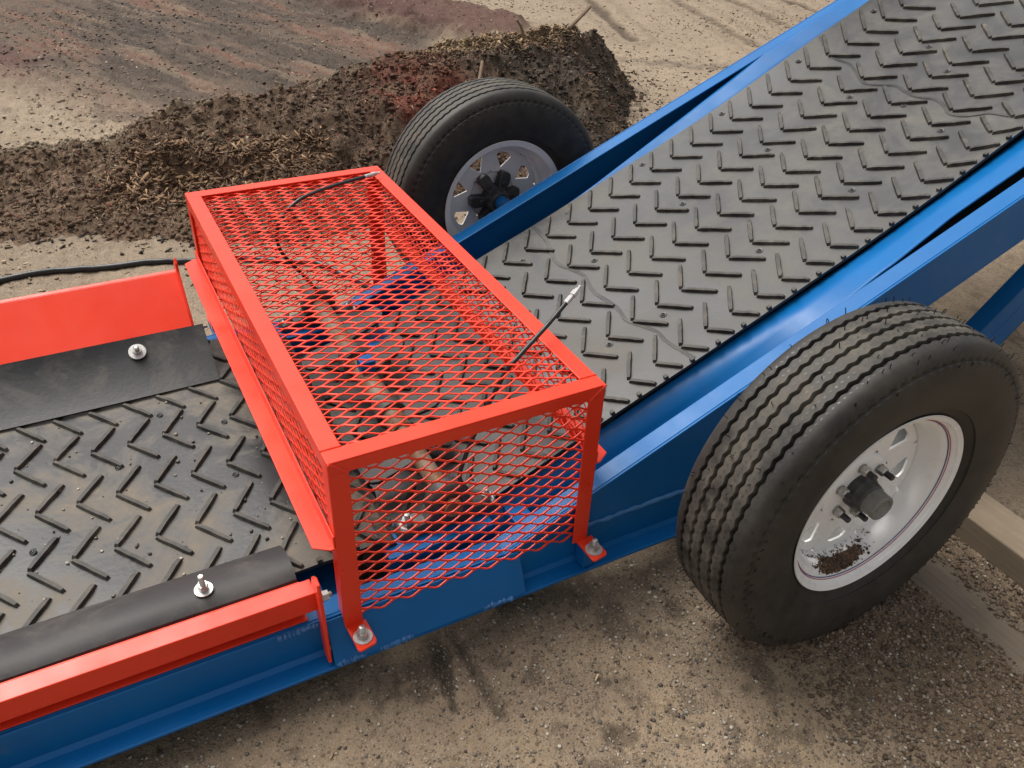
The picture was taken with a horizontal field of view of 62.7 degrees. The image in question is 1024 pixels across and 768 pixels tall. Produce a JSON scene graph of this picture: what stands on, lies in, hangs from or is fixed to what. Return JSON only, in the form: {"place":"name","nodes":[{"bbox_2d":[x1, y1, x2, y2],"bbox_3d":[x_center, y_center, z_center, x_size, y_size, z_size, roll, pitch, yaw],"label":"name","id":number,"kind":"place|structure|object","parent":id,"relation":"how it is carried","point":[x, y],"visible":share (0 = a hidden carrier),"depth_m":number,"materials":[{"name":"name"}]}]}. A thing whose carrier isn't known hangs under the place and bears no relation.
{"place":"outdoors","nodes":[
{"label":"outdoors","id":0,"kind":"place"},
{"bbox_2d":[0,0,1023,767],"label":"ground","id":1,"kind":"structure","parent":0,"point":[968,298],"depth_m":1.95,"materials":[{"name":"beige soil"}]},
{"bbox_2d":[0,255,368,287],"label":"power cable","id":2,"kind":"object","parent":1,"relation":"on","point":[55,270],"visible":0.56,"depth_m":3.23,"materials":[{"name":"rubber"}]},
{"bbox_2d":[0,22,664,254],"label":"mulch pile","id":3,"kind":"object","parent":1,"relation":"on","point":[137,179],"visible":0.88,"depth_m":3.93,"materials":[{"name":"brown wood"}]},
{"bbox_2d":[478,60,483,78],"bbox_3d":[-0.169,-1.589,4.429,0.024,0.185,0.202,4,35,1],"label":"stick","id":4,"kind":"object","parent":3,"relation":"on","point":[481,69],"visible":0.41,"depth_m":4.43,"materials":[{"name":"beige wood"}]},
{"bbox_2d":[516,19,525,39],"bbox_3d":[0.052,-2.029,4.804,0.066,0.112,0.026,1,35,-2],"label":"stick","id":5,"kind":"object","parent":3,"relation":"on","point":[522,30],"visible":1,"depth_m":4.80,"materials":[{"name":"brown wood"}]},
{"bbox_2d":[565,4,590,31],"bbox_3d":[0.402,-2.187,5.025,0.040,0.118,0.314,21,39,24],"label":"stick","id":6,"kind":"object","parent":3,"relation":"on","point":[580,16],"visible":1,"depth_m":5.00,"materials":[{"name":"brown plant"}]},
{"bbox_2d":[0,0,801,147],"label":"yard clods","id":7,"kind":"object","parent":1,"relation":"on","point":[111,67],"visible":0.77,"depth_m":6.14,"materials":[{"name":"soil"}]},
{"bbox_2d":[0,0,835,299],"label":"yard litter","id":8,"kind":"object","parent":1,"relation":"on","point":[316,72],"visible":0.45,"depth_m":6.00,"materials":[{"name":"brown soil"}]},
{"bbox_2d":[0,0,1023,767],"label":"mobile conveyor","id":9,"kind":"object","parent":1,"relation":"on","point":[716,296],"visible":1,"depth_m":2.01,"materials":[{"name":"blue paint"}]},
{"bbox_2d":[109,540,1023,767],"bbox_3d":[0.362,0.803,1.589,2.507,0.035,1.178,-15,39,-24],"label":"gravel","id":10,"kind":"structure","parent":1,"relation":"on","point":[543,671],"depth_m":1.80,"materials":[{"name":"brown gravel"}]},
{"bbox_2d":[240,578,1023,767],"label":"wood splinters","id":11,"kind":"object","parent":1,"relation":"on","point":[690,674],"visible":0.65,"depth_m":1.77,"materials":[{"name":"brown wood"}]},
{"bbox_2d":[758,536,1023,767],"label":"soil crumbs","id":12,"kind":"object","parent":1,"relation":"on","point":[869,631],"visible":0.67,"depth_m":1.84,"materials":[{"name":"soil"}]},
{"bbox_2d":[911,555,1023,675],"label":"flat board","id":13,"kind":"object","parent":1,"relation":"on","point":[937,580],"depth_m":2.00,"materials":[{"name":"brown wood"}]},
{"bbox_2d":[953,492,1023,588],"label":"timber beam","id":14,"kind":"structure","parent":1,"relation":"on","point":[991,529],"depth_m":2.13,"materials":[{"name":"beige wood"}]}
]}

